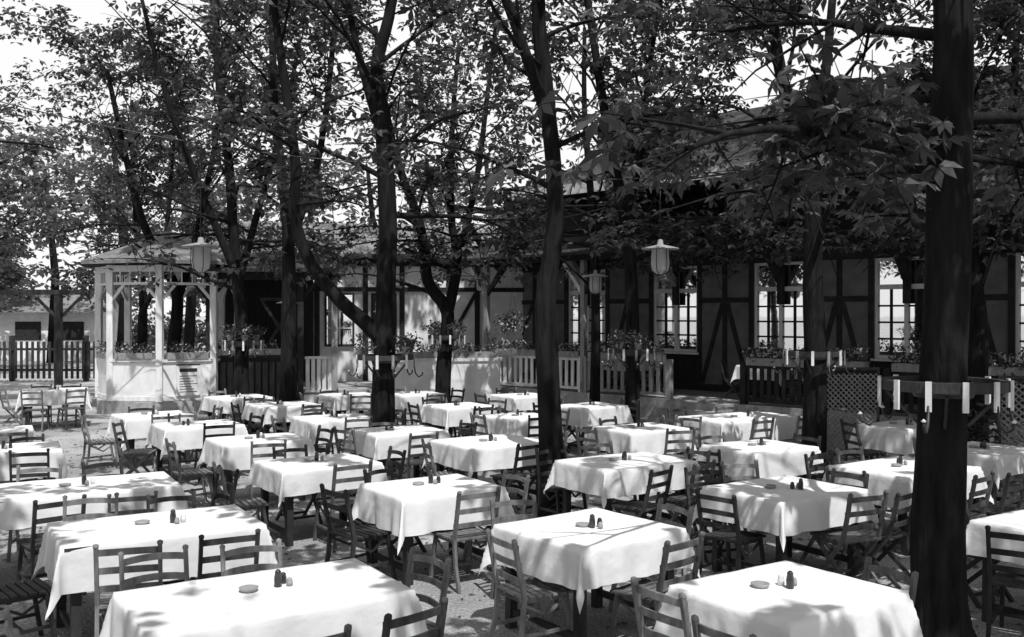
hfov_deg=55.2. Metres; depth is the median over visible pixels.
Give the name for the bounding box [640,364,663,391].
garden chair
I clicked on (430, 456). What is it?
garden chair
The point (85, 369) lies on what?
picket fence
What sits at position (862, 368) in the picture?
lattice screen
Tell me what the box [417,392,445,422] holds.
garden chair
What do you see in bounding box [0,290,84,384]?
entrance gate
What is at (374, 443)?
dining table
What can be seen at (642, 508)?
garden chair
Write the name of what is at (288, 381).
chestnut tree
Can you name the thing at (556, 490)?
garden chair
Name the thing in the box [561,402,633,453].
dining table
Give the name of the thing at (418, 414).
garden chair
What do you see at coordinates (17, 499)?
dining table
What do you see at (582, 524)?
ashtray
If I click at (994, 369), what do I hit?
flower box
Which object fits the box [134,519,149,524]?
ashtray
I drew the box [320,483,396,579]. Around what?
garden chair
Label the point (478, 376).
terrace wall
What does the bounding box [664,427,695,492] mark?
garden chair
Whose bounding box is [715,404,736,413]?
garden chair
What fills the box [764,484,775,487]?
ashtray
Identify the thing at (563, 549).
dining table
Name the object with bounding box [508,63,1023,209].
roof
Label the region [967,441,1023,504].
dining table
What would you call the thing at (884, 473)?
dining table
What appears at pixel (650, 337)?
potted flower
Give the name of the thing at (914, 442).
garden chair
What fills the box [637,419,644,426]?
salt and pepper shakers
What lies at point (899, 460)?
salt and pepper shakers
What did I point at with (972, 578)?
garden chair
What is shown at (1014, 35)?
chestnut tree
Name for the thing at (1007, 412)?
lattice screen
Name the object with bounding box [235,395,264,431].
garden chair
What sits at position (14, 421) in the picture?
garden chair
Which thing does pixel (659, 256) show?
hanging lantern
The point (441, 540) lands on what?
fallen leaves
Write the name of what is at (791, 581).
salt and pepper shakers
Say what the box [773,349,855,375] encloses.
coat hook ring
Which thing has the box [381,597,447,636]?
garden chair
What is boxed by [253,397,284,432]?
garden chair
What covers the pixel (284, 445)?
garden chair
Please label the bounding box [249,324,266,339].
potted flower
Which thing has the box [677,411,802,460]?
dining table
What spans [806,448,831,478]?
garden chair
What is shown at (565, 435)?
garden chair
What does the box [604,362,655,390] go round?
railing
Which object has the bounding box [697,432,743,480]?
garden chair
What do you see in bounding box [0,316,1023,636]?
ground
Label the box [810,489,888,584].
garden chair
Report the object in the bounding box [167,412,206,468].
garden chair
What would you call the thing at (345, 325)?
windows
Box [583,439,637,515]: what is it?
garden chair
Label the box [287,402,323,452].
garden chair
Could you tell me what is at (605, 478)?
dining table
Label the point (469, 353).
flower box
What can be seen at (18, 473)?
garden chair
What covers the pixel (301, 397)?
garden chair
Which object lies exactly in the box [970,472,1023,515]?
garden chair
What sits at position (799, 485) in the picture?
salt and pepper shakers
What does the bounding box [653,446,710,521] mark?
garden chair
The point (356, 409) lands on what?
garden chair
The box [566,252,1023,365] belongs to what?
windows
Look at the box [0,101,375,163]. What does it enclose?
overhead cable
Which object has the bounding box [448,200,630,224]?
overhead cable
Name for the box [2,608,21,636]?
garden chair
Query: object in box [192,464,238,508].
garden chair
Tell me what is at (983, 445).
salt and pepper shakers
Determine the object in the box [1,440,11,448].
salt and pepper shakers
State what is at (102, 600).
garden chair
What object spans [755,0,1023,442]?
chestnut tree
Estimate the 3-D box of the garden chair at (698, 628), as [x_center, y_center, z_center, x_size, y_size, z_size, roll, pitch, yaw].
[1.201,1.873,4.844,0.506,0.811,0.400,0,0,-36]
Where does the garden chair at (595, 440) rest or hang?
on the ground
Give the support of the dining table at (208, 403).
on the ground
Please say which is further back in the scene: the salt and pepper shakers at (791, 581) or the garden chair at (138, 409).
the garden chair at (138, 409)
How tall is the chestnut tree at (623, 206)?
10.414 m
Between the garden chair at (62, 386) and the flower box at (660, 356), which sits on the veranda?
the flower box at (660, 356)
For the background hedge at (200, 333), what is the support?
on the ground
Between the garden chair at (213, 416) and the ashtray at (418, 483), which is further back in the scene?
the garden chair at (213, 416)
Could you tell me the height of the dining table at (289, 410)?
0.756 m
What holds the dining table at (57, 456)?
on the ground
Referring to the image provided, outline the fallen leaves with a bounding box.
[0,425,1023,633]
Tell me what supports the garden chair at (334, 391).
on the ground
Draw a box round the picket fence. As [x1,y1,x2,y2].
[0,335,167,380]
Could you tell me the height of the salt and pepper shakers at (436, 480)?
0.095 m
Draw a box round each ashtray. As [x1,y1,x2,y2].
[58,483,71,486]
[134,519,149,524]
[239,584,258,592]
[412,481,424,484]
[575,522,588,526]
[750,580,769,588]
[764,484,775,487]
[891,463,901,466]
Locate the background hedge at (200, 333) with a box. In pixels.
[132,302,205,350]
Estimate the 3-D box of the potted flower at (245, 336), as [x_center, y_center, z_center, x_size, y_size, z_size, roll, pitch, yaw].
[-5.473,0.288,20.027,0.444,0.380,0.444,0,0,0]
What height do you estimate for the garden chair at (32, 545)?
0.833 m
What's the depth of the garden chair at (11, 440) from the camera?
12.09 m
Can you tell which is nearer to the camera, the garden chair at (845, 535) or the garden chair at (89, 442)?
the garden chair at (845, 535)
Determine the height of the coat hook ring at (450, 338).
0.341 m
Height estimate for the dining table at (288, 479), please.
0.756 m
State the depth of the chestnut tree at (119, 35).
22.91 m
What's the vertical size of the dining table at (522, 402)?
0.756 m
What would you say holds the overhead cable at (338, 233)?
attached to the chestnut tree at (431, 289)
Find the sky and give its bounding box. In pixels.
[0,0,1023,315]
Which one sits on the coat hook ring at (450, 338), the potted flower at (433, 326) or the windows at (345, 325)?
the potted flower at (433, 326)
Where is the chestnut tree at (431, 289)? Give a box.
[260,0,617,402]
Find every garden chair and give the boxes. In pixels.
[0,387,29,426]
[0,418,24,424]
[0,429,28,479]
[0,578,57,636]
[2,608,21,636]
[7,463,62,561]
[8,448,51,482]
[9,433,46,482]
[16,494,86,594]
[20,390,49,431]
[30,384,51,424]
[56,388,86,430]
[61,383,81,420]
[62,492,118,600]
[78,412,119,468]
[81,457,123,475]
[93,539,164,636]
[107,491,157,515]
[112,419,157,473]
[118,544,188,590]
[128,405,156,461]
[146,490,195,584]
[151,413,180,471]
[164,438,215,505]
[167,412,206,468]
[183,405,222,459]
[189,528,260,580]
[191,394,217,420]
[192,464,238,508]
[198,421,235,486]
[208,389,237,418]
[212,461,268,529]
[219,538,282,575]
[230,402,263,433]
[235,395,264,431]
[247,412,264,434]
[249,439,286,512]
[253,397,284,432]
[270,415,286,432]
[272,444,322,523]
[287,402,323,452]
[298,425,333,496]
[299,392,303,400]
[301,406,333,454]
[313,460,372,549]
[316,397,333,443]
[319,388,347,413]
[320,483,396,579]
[326,624,351,636]
[333,426,372,494]
[339,416,372,452]
[350,393,371,415]
[352,446,406,524]
[363,464,426,560]
[368,420,397,472]
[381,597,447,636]
[395,387,412,421]
[395,408,406,459]
[395,412,401,425]
[395,431,438,479]
[404,547,451,630]
[407,402,443,428]
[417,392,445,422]
[421,438,467,476]
[422,396,456,437]
[429,486,500,593]
[432,419,477,472]
[449,387,464,427]
[457,405,493,436]
[462,469,529,569]
[469,411,488,471]
[474,392,498,413]
[478,405,500,414]
[486,528,572,636]
[487,398,506,412]
[489,494,559,609]
[490,443,538,514]
[496,387,522,412]
[517,431,567,496]
[528,415,537,472]
[532,402,569,452]
[535,445,586,517]
[560,398,578,448]
[561,409,569,432]
[575,425,606,456]
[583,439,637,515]
[599,416,617,453]
[608,498,693,625]
[608,531,704,636]
[611,465,673,520]
[620,398,639,423]
[631,576,691,636]
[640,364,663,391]
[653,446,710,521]
[662,415,703,455]
[662,459,715,539]
[663,415,701,456]
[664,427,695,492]
[667,406,706,443]
[684,466,743,562]
[687,447,735,505]
[691,614,756,636]
[695,489,765,578]
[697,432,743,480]
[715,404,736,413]
[720,359,739,398]
[720,459,775,555]
[749,417,774,439]
[778,415,801,443]
[786,371,803,401]
[792,433,821,478]
[800,468,868,567]
[804,451,834,529]
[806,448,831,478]
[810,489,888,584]
[825,466,886,553]
[835,446,896,523]
[840,418,887,461]
[848,492,911,588]
[862,556,918,603]
[912,437,915,453]
[966,470,995,568]
[966,501,1014,608]
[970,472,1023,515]
[985,525,1023,636]
[992,381,1017,415]
[1002,481,1023,509]
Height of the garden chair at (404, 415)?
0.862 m
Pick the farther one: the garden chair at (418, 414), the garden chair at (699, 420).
the garden chair at (418, 414)
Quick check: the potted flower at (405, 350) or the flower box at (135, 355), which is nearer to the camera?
the potted flower at (405, 350)
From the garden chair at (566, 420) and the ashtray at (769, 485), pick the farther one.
the garden chair at (566, 420)
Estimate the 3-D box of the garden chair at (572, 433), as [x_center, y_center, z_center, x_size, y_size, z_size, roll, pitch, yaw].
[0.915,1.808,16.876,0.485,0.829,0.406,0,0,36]
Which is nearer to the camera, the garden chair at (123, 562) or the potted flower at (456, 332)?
the garden chair at (123, 562)
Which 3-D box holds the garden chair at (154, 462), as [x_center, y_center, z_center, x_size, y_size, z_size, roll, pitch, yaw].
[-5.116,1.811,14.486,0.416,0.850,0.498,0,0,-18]
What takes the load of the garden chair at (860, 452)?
on the ground
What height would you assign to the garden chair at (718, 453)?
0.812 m
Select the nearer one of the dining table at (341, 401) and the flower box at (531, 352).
the dining table at (341, 401)
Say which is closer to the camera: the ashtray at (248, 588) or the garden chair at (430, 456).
the ashtray at (248, 588)
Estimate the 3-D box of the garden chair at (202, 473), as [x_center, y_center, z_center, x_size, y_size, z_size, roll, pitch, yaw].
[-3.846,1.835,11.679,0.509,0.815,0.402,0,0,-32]
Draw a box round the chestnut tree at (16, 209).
[0,50,136,257]
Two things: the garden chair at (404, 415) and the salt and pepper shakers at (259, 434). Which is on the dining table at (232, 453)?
the salt and pepper shakers at (259, 434)
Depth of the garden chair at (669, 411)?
15.27 m
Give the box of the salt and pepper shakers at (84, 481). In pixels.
[81,474,94,484]
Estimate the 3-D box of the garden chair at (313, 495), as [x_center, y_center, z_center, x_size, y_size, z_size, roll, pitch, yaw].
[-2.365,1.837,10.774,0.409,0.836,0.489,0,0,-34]
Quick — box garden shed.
[0,289,119,360]
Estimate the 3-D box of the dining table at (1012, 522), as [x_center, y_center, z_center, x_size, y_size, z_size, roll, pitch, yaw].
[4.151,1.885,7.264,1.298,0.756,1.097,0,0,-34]
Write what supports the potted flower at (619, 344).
on the coat hook ring at (624, 352)
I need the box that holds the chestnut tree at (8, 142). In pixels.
[0,105,68,200]
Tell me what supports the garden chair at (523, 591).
on the ground
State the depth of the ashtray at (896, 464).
9.88 m
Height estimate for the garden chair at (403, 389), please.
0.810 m
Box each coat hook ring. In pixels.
[215,340,269,356]
[348,353,423,378]
[422,334,471,350]
[602,348,661,368]
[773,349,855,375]
[858,374,1023,434]
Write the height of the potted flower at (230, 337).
0.379 m
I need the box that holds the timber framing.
[454,143,1023,410]
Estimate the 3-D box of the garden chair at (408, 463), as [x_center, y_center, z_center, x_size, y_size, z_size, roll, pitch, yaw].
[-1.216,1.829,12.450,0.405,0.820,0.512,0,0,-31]
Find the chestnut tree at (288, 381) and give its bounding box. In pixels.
[90,0,508,432]
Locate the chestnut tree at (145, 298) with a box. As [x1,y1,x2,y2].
[20,27,254,352]
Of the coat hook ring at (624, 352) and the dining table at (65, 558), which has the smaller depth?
the dining table at (65, 558)
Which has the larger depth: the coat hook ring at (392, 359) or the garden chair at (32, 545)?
the coat hook ring at (392, 359)
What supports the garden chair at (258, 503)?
on the ground
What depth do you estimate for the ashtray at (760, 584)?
5.54 m
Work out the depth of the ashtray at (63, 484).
8.72 m
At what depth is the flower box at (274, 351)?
23.16 m
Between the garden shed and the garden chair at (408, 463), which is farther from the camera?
the garden shed
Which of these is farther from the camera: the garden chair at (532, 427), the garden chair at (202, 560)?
the garden chair at (532, 427)
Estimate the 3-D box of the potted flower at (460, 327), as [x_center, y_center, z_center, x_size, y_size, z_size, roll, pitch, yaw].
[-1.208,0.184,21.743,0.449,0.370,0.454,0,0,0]
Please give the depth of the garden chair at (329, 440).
12.66 m
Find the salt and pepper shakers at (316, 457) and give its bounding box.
[314,451,323,460]
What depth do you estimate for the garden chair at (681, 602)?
5.29 m
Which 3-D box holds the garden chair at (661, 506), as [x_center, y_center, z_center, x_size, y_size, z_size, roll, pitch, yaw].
[1.063,1.844,7.482,0.526,0.842,0.415,0,0,-29]
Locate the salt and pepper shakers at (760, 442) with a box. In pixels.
[757,437,765,444]
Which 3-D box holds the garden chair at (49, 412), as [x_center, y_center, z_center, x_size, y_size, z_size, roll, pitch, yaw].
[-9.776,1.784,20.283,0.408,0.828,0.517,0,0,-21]
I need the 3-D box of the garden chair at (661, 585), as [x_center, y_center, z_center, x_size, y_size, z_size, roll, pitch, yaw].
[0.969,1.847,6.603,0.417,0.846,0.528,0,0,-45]
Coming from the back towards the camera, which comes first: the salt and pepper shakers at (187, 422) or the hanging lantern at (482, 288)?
the hanging lantern at (482, 288)
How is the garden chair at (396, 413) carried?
on the ground
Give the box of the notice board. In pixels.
[176,364,199,395]
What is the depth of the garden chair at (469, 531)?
8.20 m
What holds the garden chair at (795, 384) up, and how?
on the veranda
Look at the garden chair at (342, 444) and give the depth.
13.95 m
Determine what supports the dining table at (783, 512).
on the ground
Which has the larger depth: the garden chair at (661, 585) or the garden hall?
the garden hall
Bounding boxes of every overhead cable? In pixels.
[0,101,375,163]
[242,222,443,233]
[398,160,791,179]
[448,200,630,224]
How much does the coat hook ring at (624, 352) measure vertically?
0.341 m
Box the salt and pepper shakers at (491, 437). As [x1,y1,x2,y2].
[489,433,496,440]
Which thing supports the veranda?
on the ground
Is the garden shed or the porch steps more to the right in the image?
the porch steps
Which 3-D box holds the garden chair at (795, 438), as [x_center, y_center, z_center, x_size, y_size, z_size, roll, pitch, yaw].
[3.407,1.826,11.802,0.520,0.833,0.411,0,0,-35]
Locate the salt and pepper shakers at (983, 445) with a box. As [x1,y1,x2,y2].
[979,440,989,448]
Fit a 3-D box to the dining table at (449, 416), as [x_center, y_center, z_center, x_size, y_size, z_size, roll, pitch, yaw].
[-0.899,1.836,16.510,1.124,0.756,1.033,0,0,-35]
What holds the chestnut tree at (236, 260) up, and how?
on the ground
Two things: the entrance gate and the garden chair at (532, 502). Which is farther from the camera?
the entrance gate
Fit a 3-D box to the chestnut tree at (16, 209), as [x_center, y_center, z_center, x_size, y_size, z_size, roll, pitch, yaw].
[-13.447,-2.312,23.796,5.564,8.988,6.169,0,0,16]
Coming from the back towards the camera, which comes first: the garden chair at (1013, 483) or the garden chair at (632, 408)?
the garden chair at (632, 408)
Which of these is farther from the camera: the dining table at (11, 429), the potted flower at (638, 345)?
the potted flower at (638, 345)
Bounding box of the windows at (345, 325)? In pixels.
[325,293,396,346]
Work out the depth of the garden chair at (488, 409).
15.58 m
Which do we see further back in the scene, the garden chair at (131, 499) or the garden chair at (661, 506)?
the garden chair at (131, 499)
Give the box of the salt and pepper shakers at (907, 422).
[905,418,912,424]
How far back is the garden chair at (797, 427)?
14.06 m
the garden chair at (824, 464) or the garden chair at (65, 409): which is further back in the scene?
the garden chair at (65, 409)
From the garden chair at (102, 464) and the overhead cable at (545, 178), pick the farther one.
the overhead cable at (545, 178)
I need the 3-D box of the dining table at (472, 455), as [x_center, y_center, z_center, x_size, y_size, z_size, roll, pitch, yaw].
[-0.274,1.860,11.913,1.299,0.756,1.158,0,0,-34]
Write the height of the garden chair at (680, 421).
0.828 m
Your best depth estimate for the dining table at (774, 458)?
11.12 m
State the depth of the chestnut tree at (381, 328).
14.27 m
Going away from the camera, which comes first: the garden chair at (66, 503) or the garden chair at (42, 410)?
the garden chair at (66, 503)
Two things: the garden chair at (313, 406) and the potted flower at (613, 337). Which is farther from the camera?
the potted flower at (613, 337)
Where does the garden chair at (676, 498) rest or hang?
on the ground
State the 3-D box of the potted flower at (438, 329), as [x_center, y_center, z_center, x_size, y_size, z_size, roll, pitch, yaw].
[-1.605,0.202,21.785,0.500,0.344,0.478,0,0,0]
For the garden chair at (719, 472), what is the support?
on the ground
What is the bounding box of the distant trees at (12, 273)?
[0,45,1011,362]
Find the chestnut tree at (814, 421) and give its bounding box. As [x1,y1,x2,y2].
[562,0,1023,477]
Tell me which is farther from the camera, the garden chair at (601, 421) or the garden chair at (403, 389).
the garden chair at (403, 389)
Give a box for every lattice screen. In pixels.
[826,367,879,458]
[998,375,1023,491]
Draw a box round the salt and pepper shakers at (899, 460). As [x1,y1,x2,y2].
[896,456,906,464]
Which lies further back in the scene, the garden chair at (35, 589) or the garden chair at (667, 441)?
the garden chair at (667, 441)
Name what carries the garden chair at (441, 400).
on the ground
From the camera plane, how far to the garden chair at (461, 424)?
13.49 m
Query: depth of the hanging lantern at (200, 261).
13.90 m
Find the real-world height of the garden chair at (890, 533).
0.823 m
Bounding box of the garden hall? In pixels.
[187,220,524,402]
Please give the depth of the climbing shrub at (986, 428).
13.98 m
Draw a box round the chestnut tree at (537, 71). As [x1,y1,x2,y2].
[300,0,758,516]
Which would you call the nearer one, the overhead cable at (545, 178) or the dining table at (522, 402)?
the overhead cable at (545, 178)
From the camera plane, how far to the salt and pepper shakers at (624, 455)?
10.30 m
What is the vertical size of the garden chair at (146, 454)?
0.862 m
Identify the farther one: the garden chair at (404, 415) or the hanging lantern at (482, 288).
the hanging lantern at (482, 288)
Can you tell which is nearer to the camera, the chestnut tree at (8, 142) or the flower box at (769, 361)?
the chestnut tree at (8, 142)
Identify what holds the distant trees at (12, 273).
on the ground
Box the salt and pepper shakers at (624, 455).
[622,451,630,459]
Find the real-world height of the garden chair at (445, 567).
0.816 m
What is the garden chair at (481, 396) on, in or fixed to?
on the ground
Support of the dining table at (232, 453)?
on the ground
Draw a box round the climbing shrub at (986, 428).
[967,359,1023,446]
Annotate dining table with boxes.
[0,425,36,479]
[0,441,68,480]
[0,471,187,529]
[15,387,92,426]
[31,504,277,636]
[99,558,427,636]
[105,410,193,468]
[144,419,248,477]
[196,432,315,500]
[198,394,272,429]
[241,401,324,433]
[244,453,388,546]
[289,413,369,454]
[318,392,370,413]
[343,425,450,477]
[345,473,515,584]
[395,391,447,424]
[417,402,497,437]
[422,434,538,502]
[476,412,567,470]
[478,507,699,636]
[489,392,537,412]
[543,451,703,526]
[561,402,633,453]
[583,422,697,454]
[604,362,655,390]
[654,560,922,636]
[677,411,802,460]
[692,475,878,574]
[696,439,823,477]
[730,365,803,398]
[822,456,993,555]
[844,420,916,458]
[966,509,1023,621]
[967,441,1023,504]
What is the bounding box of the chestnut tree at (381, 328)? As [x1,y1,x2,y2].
[131,0,546,470]
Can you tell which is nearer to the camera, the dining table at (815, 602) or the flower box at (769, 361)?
the dining table at (815, 602)
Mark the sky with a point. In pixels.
(90, 11)
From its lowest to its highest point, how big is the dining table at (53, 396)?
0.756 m
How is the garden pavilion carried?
on the ground
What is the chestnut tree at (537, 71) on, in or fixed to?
on the ground
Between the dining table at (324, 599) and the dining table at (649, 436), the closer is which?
the dining table at (324, 599)
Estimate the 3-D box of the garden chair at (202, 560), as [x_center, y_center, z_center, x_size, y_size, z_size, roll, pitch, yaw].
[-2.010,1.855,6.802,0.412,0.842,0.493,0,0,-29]
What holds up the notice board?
attached to the garden pavilion
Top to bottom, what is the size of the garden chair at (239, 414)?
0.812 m
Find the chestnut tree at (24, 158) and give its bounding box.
[0,0,70,262]
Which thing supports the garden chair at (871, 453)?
on the ground
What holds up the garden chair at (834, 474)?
on the ground
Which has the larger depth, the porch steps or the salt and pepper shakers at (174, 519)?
the porch steps
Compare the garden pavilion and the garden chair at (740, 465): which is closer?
the garden chair at (740, 465)
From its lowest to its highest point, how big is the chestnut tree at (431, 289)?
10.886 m
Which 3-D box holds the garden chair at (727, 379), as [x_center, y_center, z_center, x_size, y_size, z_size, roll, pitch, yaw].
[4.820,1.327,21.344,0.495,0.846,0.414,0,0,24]
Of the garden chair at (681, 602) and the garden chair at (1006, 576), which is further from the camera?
the garden chair at (1006, 576)
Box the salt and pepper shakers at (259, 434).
[256,430,264,437]
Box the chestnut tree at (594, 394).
[424,0,743,401]
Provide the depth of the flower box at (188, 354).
22.43 m
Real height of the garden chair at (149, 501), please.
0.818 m
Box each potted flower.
[218,324,239,340]
[232,323,253,340]
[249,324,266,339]
[346,332,377,355]
[390,332,419,355]
[395,331,422,353]
[421,319,441,334]
[429,320,440,334]
[446,319,465,335]
[454,319,467,334]
[606,329,625,347]
[608,330,633,350]
[625,329,652,349]
[639,329,654,347]
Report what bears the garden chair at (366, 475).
on the ground
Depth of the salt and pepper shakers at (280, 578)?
5.53 m
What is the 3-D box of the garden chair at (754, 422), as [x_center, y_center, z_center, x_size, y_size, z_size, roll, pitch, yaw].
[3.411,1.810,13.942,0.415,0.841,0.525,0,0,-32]
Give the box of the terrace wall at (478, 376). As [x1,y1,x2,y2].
[370,357,502,402]
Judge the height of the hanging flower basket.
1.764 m
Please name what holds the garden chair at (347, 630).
on the ground
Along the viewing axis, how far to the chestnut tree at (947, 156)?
6.66 m
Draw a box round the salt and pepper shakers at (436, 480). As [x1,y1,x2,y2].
[428,472,440,483]
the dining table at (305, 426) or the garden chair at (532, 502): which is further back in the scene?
the dining table at (305, 426)
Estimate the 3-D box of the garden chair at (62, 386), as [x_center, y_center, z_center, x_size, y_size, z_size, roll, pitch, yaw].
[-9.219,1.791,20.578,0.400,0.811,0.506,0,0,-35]
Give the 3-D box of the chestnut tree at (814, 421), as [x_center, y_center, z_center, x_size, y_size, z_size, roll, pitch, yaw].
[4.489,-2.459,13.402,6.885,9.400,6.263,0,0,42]
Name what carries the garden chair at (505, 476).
on the ground
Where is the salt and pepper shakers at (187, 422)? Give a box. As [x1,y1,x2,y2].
[182,418,189,424]
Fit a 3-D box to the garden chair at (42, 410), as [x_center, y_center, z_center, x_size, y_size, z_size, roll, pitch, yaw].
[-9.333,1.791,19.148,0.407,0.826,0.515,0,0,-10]
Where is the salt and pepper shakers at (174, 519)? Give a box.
[170,509,185,523]
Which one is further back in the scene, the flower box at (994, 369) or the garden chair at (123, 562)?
the flower box at (994, 369)
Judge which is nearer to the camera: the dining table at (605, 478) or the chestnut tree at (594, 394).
the dining table at (605, 478)
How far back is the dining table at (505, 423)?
14.44 m
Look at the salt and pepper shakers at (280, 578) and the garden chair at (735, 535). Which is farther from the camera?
the garden chair at (735, 535)
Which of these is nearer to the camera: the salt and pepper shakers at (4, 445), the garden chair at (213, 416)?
the salt and pepper shakers at (4, 445)
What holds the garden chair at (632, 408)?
on the ground
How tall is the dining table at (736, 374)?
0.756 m
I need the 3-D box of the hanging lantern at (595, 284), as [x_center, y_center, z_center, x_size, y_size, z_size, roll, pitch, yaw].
[1.750,-1.253,20.494,0.540,1.508,0.540,0,0,0]
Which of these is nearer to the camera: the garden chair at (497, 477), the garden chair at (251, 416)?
the garden chair at (497, 477)
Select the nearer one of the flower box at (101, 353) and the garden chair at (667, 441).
the garden chair at (667, 441)
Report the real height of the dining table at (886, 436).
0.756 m
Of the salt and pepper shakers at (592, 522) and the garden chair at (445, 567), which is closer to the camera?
the garden chair at (445, 567)
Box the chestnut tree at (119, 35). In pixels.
[2,0,318,362]
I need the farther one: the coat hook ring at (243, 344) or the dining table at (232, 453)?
the coat hook ring at (243, 344)
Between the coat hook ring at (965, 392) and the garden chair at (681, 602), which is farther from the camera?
the coat hook ring at (965, 392)
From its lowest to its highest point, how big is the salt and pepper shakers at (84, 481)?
0.095 m
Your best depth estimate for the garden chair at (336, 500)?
9.66 m
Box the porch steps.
[648,400,732,424]
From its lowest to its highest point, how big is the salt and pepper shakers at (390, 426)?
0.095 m
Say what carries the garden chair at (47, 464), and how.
on the ground
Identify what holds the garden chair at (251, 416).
on the ground
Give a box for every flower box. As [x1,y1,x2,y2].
[94,339,105,358]
[114,342,155,359]
[164,342,209,359]
[218,337,280,354]
[218,339,234,355]
[395,339,499,357]
[491,337,579,357]
[585,338,665,361]
[742,343,874,367]
[888,346,1023,375]
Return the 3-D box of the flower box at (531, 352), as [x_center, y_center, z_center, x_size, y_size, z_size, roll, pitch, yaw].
[0.540,0.698,24.094,0.382,0.446,3.218,0,0,-45]
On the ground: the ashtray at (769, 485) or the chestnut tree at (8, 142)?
the chestnut tree at (8, 142)
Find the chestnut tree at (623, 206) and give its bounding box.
[440,0,802,421]
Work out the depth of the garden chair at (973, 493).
8.92 m
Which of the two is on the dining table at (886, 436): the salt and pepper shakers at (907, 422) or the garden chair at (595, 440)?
the salt and pepper shakers at (907, 422)
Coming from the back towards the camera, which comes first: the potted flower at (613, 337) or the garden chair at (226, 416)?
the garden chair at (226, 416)
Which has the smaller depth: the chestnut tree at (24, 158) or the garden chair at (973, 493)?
the garden chair at (973, 493)
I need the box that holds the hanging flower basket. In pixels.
[493,292,531,334]
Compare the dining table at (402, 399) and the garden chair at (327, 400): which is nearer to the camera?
the garden chair at (327, 400)
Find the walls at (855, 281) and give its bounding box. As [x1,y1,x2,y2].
[504,147,1023,404]
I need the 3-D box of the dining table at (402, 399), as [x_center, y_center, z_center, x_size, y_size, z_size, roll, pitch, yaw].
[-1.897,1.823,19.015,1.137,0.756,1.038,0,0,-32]
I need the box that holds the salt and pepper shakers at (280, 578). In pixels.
[274,569,292,586]
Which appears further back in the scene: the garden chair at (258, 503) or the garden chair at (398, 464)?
the garden chair at (398, 464)
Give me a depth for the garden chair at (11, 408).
19.51 m
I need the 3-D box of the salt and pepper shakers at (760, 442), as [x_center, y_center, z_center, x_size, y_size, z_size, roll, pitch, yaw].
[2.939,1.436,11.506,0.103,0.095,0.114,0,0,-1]
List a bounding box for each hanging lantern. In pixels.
[181,159,219,272]
[472,237,488,291]
[583,223,607,294]
[641,181,678,275]
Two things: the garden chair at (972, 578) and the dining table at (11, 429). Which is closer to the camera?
the garden chair at (972, 578)
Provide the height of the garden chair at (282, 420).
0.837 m
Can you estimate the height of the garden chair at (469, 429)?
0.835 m
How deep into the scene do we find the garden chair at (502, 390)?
19.27 m
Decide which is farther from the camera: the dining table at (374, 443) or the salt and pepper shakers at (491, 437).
the dining table at (374, 443)
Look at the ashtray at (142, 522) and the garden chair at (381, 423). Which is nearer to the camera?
the ashtray at (142, 522)
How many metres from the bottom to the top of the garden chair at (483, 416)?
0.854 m
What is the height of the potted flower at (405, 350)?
0.355 m
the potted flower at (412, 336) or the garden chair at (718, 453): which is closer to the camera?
the garden chair at (718, 453)
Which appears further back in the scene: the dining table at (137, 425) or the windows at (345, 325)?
the windows at (345, 325)
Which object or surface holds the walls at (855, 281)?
on the ground
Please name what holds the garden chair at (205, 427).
on the ground
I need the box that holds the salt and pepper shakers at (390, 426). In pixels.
[385,422,392,429]
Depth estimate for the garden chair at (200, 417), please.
17.63 m
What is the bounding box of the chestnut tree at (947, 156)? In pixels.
[483,0,1023,636]
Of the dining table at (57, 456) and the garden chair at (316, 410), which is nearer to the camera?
the dining table at (57, 456)
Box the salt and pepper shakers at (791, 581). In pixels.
[777,570,796,588]
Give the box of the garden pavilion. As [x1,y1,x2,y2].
[81,222,254,413]
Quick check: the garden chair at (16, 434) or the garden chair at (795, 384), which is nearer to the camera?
the garden chair at (16, 434)
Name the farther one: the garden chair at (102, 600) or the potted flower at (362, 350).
the potted flower at (362, 350)
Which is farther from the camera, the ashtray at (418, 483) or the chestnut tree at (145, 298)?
the chestnut tree at (145, 298)
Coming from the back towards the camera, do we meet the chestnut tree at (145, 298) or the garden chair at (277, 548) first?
the chestnut tree at (145, 298)
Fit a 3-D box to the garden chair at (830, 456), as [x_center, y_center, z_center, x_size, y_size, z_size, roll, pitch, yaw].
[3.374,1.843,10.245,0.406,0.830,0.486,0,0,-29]
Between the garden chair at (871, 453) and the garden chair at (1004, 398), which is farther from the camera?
the garden chair at (1004, 398)
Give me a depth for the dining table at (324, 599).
5.30 m
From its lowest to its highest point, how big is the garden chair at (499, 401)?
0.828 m
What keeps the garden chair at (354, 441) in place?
on the ground
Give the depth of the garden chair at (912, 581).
5.79 m
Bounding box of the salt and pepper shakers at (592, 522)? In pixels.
[589,514,602,528]
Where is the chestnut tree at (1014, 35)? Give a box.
[882,0,1023,233]
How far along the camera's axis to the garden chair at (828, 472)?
9.34 m
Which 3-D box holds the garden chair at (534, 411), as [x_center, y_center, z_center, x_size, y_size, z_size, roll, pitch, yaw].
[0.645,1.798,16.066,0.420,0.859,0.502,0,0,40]
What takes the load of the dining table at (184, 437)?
on the ground
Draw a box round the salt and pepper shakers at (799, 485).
[790,478,802,489]
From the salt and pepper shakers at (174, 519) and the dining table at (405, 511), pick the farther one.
the dining table at (405, 511)
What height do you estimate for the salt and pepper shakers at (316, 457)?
0.095 m
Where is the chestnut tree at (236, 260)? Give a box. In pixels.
[3,0,385,424]
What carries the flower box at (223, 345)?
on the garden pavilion
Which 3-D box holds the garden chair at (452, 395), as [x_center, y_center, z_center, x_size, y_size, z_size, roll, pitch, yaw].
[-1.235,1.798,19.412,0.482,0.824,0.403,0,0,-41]
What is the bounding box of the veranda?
[443,227,1023,446]

